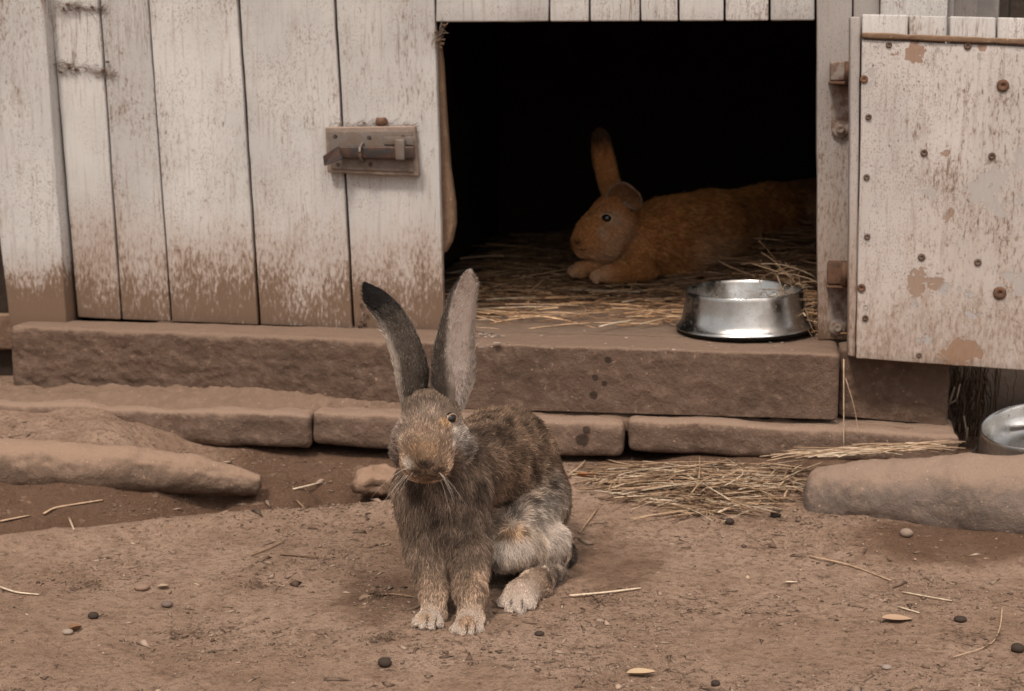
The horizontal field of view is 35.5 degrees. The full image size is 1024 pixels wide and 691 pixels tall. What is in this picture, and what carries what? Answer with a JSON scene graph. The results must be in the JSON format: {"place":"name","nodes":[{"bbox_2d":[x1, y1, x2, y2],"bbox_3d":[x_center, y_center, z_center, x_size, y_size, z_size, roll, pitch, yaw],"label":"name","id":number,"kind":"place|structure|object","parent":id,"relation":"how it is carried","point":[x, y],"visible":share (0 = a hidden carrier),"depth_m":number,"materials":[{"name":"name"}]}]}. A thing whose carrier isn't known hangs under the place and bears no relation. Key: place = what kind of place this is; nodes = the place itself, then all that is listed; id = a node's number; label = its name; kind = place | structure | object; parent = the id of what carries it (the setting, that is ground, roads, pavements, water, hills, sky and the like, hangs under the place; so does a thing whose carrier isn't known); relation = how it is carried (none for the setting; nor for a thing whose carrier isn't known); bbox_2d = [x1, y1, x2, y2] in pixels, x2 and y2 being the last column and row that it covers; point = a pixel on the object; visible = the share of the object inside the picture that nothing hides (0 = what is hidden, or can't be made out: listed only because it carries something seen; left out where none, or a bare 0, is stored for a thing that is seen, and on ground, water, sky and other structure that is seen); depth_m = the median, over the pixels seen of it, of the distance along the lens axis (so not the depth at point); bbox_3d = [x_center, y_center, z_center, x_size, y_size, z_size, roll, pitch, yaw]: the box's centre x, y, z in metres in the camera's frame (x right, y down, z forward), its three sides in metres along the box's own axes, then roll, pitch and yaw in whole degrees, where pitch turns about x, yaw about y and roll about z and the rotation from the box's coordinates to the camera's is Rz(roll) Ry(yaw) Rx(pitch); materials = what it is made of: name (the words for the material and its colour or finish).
{"place":"outdoors","nodes":[
{"label":"outdoors","id":0,"kind":"place"},
{"bbox_2d":[329,114,422,132],"bbox_3d":[-0.278,-0.451,3.259,0.194,0.046,0.012,1,10,8],"label":"cobweb","id":1,"kind":"object","parent":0,"point":[364,123],"visible":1,"depth_m":3.26},
{"bbox_2d":[0,287,1023,690],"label":"ground","id":2,"kind":"structure","parent":0,"point":[656,563],"depth_m":2.49,"materials":[{"name":"soil"}]},
{"bbox_2d":[0,243,12,375],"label":"leaning board","id":3,"kind":"object","parent":2,"relation":"on","point":[6,365],"visible":0.1,"depth_m":3.58,"materials":[{"name":"brown wood"}]},
{"bbox_2d":[0,515,28,521],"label":"straw stalk","id":4,"kind":"object","parent":2,"relation":"on","point":[13,518],"visible":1,"depth_m":2.91,"materials":[{"name":"beige plant"}]},
{"bbox_2d":[0,586,38,594],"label":"straw stalk","id":5,"kind":"object","parent":2,"relation":"on","point":[2,587],"visible":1,"depth_m":2.47,"materials":[{"name":"beige plant"}]},
{"bbox_2d":[62,628,72,634],"bbox_3d":[-0.638,0.411,2.298,0.016,0.009,0.013,0,10,0],"label":"pebble","id":6,"kind":"object","parent":2,"relation":"on","point":[68,631],"visible":1,"depth_m":2.29,"materials":[{"name":"grey stone"}]},
{"bbox_2d":[42,499,102,514],"bbox_3d":[-0.812,0.297,2.956,0.110,0.016,0.013,-5,11,-25],"label":"straw stalk","id":7,"kind":"object","parent":2,"relation":"on","point":[47,511],"visible":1,"depth_m":2.95,"materials":[{"name":"beige plant"}]},
{"bbox_2d":[69,623,81,629],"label":"dry leaf","id":8,"kind":"object","parent":2,"relation":"on","point":[73,626],"visible":1,"depth_m":2.31,"materials":[{"name":"brown plant"}]},
{"bbox_2d":[45,578,108,595],"bbox_3d":[-0.676,0.375,2.514,0.104,0.011,0.076,-6,12,-32],"label":"twig clump","id":9,"kind":"object","parent":2,"relation":"on","point":[91,581],"visible":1,"depth_m":2.51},
{"bbox_2d":[88,612,98,618],"bbox_3d":[-0.618,0.399,2.362,0.016,0.012,0.014,0,10,0],"label":"dropping","id":10,"kind":"object","parent":2,"relation":"on","point":[93,615],"visible":1,"depth_m":2.36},
{"bbox_2d":[0,438,261,495],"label":"flat rock","id":11,"kind":"object","parent":2,"relation":"on","point":[40,462],"visible":0.89,"depth_m":3.00,"materials":[{"name":"brown stone"}]},
{"bbox_2d":[134,583,149,590],"bbox_3d":[-0.578,0.378,2.501,0.024,0.011,0.021,0,10,0],"label":"pebble","id":12,"kind":"object","parent":2,"relation":"on","point":[141,587],"visible":1,"depth_m":2.50,"materials":[{"name":"brown stone"}]},
{"bbox_2d":[157,584,168,587],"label":"dry leaf","id":13,"kind":"object","parent":2,"relation":"on","point":[162,585],"visible":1,"depth_m":2.50,"materials":[{"name":"beige plant"}]},
{"bbox_2d":[161,601,172,607],"bbox_3d":[-0.521,0.390,2.416,0.019,0.010,0.016,0,10,0],"label":"pebble","id":14,"kind":"object","parent":2,"relation":"on","point":[166,604],"visible":1,"depth_m":2.41,"materials":[{"name":"grey stone"}]},
{"bbox_2d":[164,622,246,644],"bbox_3d":[-0.451,0.413,2.293,0.129,0.011,0.094,4,11,19],"label":"twig clump","id":15,"kind":"object","parent":2,"relation":"on","point":[191,633],"visible":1,"depth_m":2.30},
{"bbox_2d":[223,577,292,589],"bbox_3d":[-0.398,0.372,2.501,0.109,0.011,0.054,0,10,0],"label":"twig clump","id":16,"kind":"object","parent":2,"relation":"on","point":[252,583],"visible":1,"depth_m":2.50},
{"bbox_2d":[250,540,284,554],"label":"straw stalk","id":17,"kind":"object","parent":2,"relation":"on","point":[266,548],"visible":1,"depth_m":2.68,"materials":[{"name":"beige plant"}]},
{"bbox_2d":[280,553,318,557],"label":"straw stalk","id":18,"kind":"object","parent":2,"relation":"on","point":[298,555],"visible":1,"depth_m":2.64,"materials":[{"name":"beige plant"}]},
{"bbox_2d":[292,482,322,489],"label":"straw stalk","id":19,"kind":"object","parent":2,"relation":"on","point":[306,485],"visible":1,"depth_m":3.12,"materials":[{"name":"beige plant"}]},
{"bbox_2d":[350,464,396,496],"bbox_3d":[-0.260,0.263,3.107,0.105,0.058,0.096,0,10,0],"label":"rubble lump","id":20,"kind":"object","parent":2,"relation":"on","point":[370,480],"visible":0.77,"depth_m":3.07,"materials":[{"name":"brown stone"}]},
{"bbox_2d":[353,632,401,642],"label":"twig clump","id":21,"kind":"object","parent":2,"relation":"on","point":[378,637],"visible":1,"depth_m":2.28,"materials":[{"name":"brown wood"}]},
{"bbox_2d":[365,589,390,598],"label":"twig clump","id":22,"kind":"object","parent":2,"relation":"on","point":[378,594],"visible":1,"depth_m":2.46,"materials":[{"name":"brown wood"}]},
{"bbox_2d":[378,657,391,667],"bbox_3d":[-0.174,0.434,2.191,0.019,0.014,0.017,0,10,0],"label":"dropping","id":23,"kind":"object","parent":2,"relation":"on","point":[384,662],"visible":1,"depth_m":2.19,"materials":[{"name":"brown"}]},
{"bbox_2d":[365,593,415,596],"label":"straw stalk","id":24,"kind":"object","parent":2,"relation":"on","point":[394,594],"visible":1,"depth_m":2.47,"materials":[{"name":"beige plant"}]},
{"bbox_2d":[360,268,579,634],"bbox_3d":[-0.036,0.135,2.499,0.251,0.531,0.556,5,11,26],"label":"grey rabbit","id":25,"kind":"object","parent":2,"relation":"on","point":[478,495],"visible":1,"depth_m":2.40},
{"bbox_2d":[0,383,958,459],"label":"stone foundation","id":26,"kind":"object","parent":2,"relation":"on","point":[227,416],"visible":0.66,"depth_m":3.17,"materials":[{"name":"stone"}]},
{"bbox_2d":[0,0,1023,424],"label":"rabbit hutch","id":27,"kind":"object","parent":26,"relation":"on","point":[206,166],"visible":0.81,"depth_m":3.30,"materials":[{"name":"white paint"}]},
{"bbox_2d":[54,1,108,18],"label":"cobweb","id":28,"kind":"object","parent":27,"relation":"attached to","point":[75,7],"visible":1,"depth_m":3.31},
{"bbox_2d":[53,51,117,80],"bbox_3d":[-0.890,-0.583,3.333,0.143,0.068,0.013,2,10,9],"label":"cobweb","id":29,"kind":"object","parent":27,"relation":"attached to","point":[100,72],"visible":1,"depth_m":3.33},
{"bbox_2d":[353,303,369,327],"bbox_3d":[-0.314,-0.059,3.333,0.047,0.090,0.013,2,10,9],"label":"cobweb","id":30,"kind":"object","parent":27,"relation":"attached to","point":[360,325],"visible":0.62,"depth_m":3.33},
{"bbox_2d":[431,14,447,48],"bbox_3d":[-0.146,-0.629,3.205,0.040,0.068,0.012,2,10,9],"label":"cobweb","id":31,"kind":"object","parent":27,"relation":"attached to","point":[440,39],"visible":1,"depth_m":3.21},
{"bbox_2d":[475,324,792,349],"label":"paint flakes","id":32,"kind":"object","parent":27,"relation":"on","point":[496,335],"visible":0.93,"depth_m":3.21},
{"bbox_2d":[444,215,855,340],"bbox_3d":[0.377,-0.234,4.086,1.166,0.206,1.879,2,10,9],"label":"straw bedding","id":33,"kind":"object","parent":27,"relation":"on","point":[529,253],"visible":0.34,"depth_m":3.83,"materials":[{"name":"beige plant"}]},
{"bbox_2d":[567,127,816,283],"bbox_3d":[0.535,-0.374,4.128,0.996,0.379,0.215,-9,13,-41],"label":"tan rabbit","id":34,"kind":"object","parent":33,"relation":"on","point":[622,232],"visible":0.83,"depth_m":3.94},
{"bbox_2d":[675,279,813,340],"bbox_3d":[0.476,-0.076,3.277,0.282,0.083,0.282,-2,12,0],"label":"feeding bowl","id":35,"kind":"object","parent":27,"relation":"on","point":[727,310],"visible":0.99,"depth_m":3.18,"materials":[{"name":"metal"}]},
{"bbox_2d":[843,359,843,445],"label":"straw stalk","id":36,"kind":"object","parent":27,"relation":"hanging from","point":[843,402],"visible":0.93,"depth_m":3.02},
{"bbox_2d":[845,378,858,433],"bbox_3d":[0.644,0.116,3.024,0.004,0.104,0.045,-6,11,-29],"label":"straw stalk","id":37,"kind":"object","parent":27,"relation":"hanging from","point":[853,404],"visible":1,"depth_m":3.02,"materials":[{"name":"beige plant"}]},
{"bbox_2d":[847,14,1023,369],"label":"door","id":38,"kind":"structure","parent":27,"relation":"in","point":[936,127],"depth_m":2.95,"materials":[{"name":"paint"}]},
{"bbox_2d":[0,419,1021,690],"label":"plant litter","id":39,"kind":"object","parent":2,"relation":"on","point":[258,511],"visible":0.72,"depth_m":2.46,"materials":[{"name":"brown plant"}]},
{"bbox_2d":[6,418,1023,686],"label":"soil clods","id":40,"kind":"object","parent":2,"relation":"on","point":[386,684],"visible":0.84,"depth_m":2.26,"materials":[{"name":"brown soil"}]},
{"bbox_2d":[534,631,544,635],"bbox_3d":[0.040,0.415,2.306,0.015,0.007,0.013,0,10,0],"label":"dropping","id":41,"kind":"object","parent":2,"relation":"on","point":[538,633],"visible":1,"depth_m":2.30,"materials":[{"name":"brown"}]},
{"bbox_2d":[576,472,595,476],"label":"dry leaf","id":42,"kind":"object","parent":2,"relation":"on","point":[582,474],"visible":0.98,"depth_m":3.02,"materials":[{"name":"brown plant"}]},
{"bbox_2d":[578,507,598,532],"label":"straw stalk","id":43,"kind":"object","parent":2,"relation":"on","point":[581,529],"visible":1,"depth_m":2.83,"materials":[{"name":"beige plant"}]},
{"bbox_2d":[573,594,624,606],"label":"twig clump","id":44,"kind":"object","parent":2,"relation":"on","point":[601,600],"visible":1,"depth_m":2.45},
{"bbox_2d":[569,587,640,596],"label":"straw stalk","id":45,"kind":"object","parent":2,"relation":"on","point":[582,594],"visible":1,"depth_m":2.49,"materials":[{"name":"beige plant"}]},
{"bbox_2d":[627,668,655,674],"bbox_3d":[0.174,0.439,2.150,0.040,0.006,0.019,-2,10,-8],"label":"seed husk","id":46,"kind":"object","parent":2,"relation":"on","point":[638,671],"visible":1,"depth_m":2.15,"materials":[{"name":"beige plant"}]},
{"bbox_2d":[711,679,719,686],"bbox_3d":[0.270,0.449,2.125,0.012,0.010,0.011,0,10,0],"label":"dropping","id":47,"kind":"object","parent":2,"relation":"on","point":[715,683],"visible":1,"depth_m":2.12,"materials":[{"name":"brown"}]},
{"bbox_2d":[725,518,733,524],"bbox_3d":[0.385,0.311,2.831,0.017,0.013,0.015,0,10,0],"label":"dropping","id":48,"kind":"object","parent":2,"relation":"on","point":[729,521],"visible":1,"depth_m":2.83,"materials":[{"name":"brown"}]},
{"bbox_2d":[565,440,965,521],"bbox_3d":[0.439,0.242,2.927,0.768,0.117,0.323,2,10,12],"label":"straw heap","id":49,"kind":"object","parent":2,"relation":"on","point":[770,479],"visible":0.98,"depth_m":2.94,"materials":[{"name":"beige plant"}]},
{"bbox_2d":[770,510,780,517],"bbox_3d":[0.471,0.300,2.855,0.019,0.014,0.017,0,10,0],"label":"dropping","id":50,"kind":"object","parent":2,"relation":"on","point":[774,515],"visible":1,"depth_m":2.85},
{"bbox_2d":[809,555,890,580],"bbox_3d":[0.554,0.361,2.609,0.018,0.003,0.168,-8,13,-39],"label":"straw stalk","id":51,"kind":"object","parent":2,"relation":"on","point":[849,565],"visible":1,"depth_m":2.62,"materials":[{"name":"beige plant"}]},
{"bbox_2d":[882,664,891,669],"bbox_3d":[0.509,0.437,2.173,0.014,0.007,0.012,0,10,0],"label":"pebble","id":52,"kind":"object","parent":2,"relation":"on","point":[886,667],"visible":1,"depth_m":2.17,"materials":[{"name":"grey stone"}]},
{"bbox_2d":[867,611,911,619],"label":"dry leaf","id":53,"kind":"object","parent":2,"relation":"on","point":[894,617],"visible":1,"depth_m":2.35,"materials":[{"name":"beige plant"}]},
{"bbox_2d":[900,528,912,536],"bbox_3d":[0.668,0.317,2.711,0.023,0.016,0.019,0,10,0],"label":"pebble","id":54,"kind":"object","parent":2,"relation":"on","point":[906,532],"visible":1,"depth_m":2.70,"materials":[{"name":"beige stone"}]},
{"bbox_2d":[897,606,919,612],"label":"straw stalk","id":55,"kind":"object","parent":2,"relation":"on","point":[907,609],"visible":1,"depth_m":2.39,"materials":[{"name":"beige plant"}]},
{"bbox_2d":[803,452,1023,533],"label":"rock","id":56,"kind":"object","parent":2,"relation":"on","point":[975,491],"visible":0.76,"depth_m":2.76,"materials":[{"name":"brown stone"}]},
{"bbox_2d":[902,591,951,600],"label":"straw stalk","id":57,"kind":"object","parent":2,"relation":"on","point":[925,596],"visible":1,"depth_m":2.45,"materials":[{"name":"beige plant"}]},
{"bbox_2d":[954,616,966,622],"bbox_3d":[0.659,0.402,2.352,0.019,0.010,0.017,0,10,0],"label":"dropping","id":58,"kind":"object","parent":2,"relation":"on","point":[961,619],"visible":1,"depth_m":2.35,"materials":[{"name":"brown"}]},
{"bbox_2d":[918,624,1013,648],"bbox_3d":[0.646,0.412,2.276,0.128,0.011,0.094,0,10,0],"label":"twig clump","id":59,"kind":"object","parent":2,"relation":"on","point":[956,632],"visible":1,"depth_m":2.28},
{"bbox_2d":[954,0,998,17],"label":"grey shed","id":60,"kind":"structure","parent":2,"relation":"on","point":[976,8],"depth_m":3.81,"materials":[{"name":"paint"}]},
{"bbox_2d":[953,605,1002,656],"bbox_3d":[0.686,0.412,2.300,0.032,0.003,0.246,6,12,31],"label":"straw stalk","id":61,"kind":"object","parent":2,"relation":"on","point":[994,638],"visible":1,"depth_m":2.29,"materials":[{"name":"beige plant"}]},
{"bbox_2d":[947,366,1023,424],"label":"earth bank","id":62,"kind":"structure","parent":2,"relation":"on","point":[1017,392],"depth_m":3.50,"materials":[{"name":"brown soil"}]},
{"bbox_2d":[947,365,1016,444],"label":"hanging roots","id":63,"kind":"object","parent":62,"relation":"hanging from","point":[957,386],"visible":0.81,"depth_m":3.19,"materials":[{"name":"plant"}]},
{"bbox_2d":[971,403,1023,455],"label":"feeding bowl","id":64,"kind":"object","parent":2,"relation":"on","point":[1001,432],"visible":0.71,"depth_m":3.06,"materials":[{"name":"metal"}]},
{"bbox_2d":[998,0,1023,17],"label":"plank fence","id":65,"kind":"object","parent":2,"relation":"on","point":[1013,9],"depth_m":5.48,"materials":[{"name":"brown wood"}]},
{"bbox_2d":[1011,643,1023,652],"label":"dropping","id":66,"kind":"object","parent":2,"relation":"on","point":[1017,647],"visible":1,"depth_m":2.23,"materials":[{"name":"brown"}]}
]}

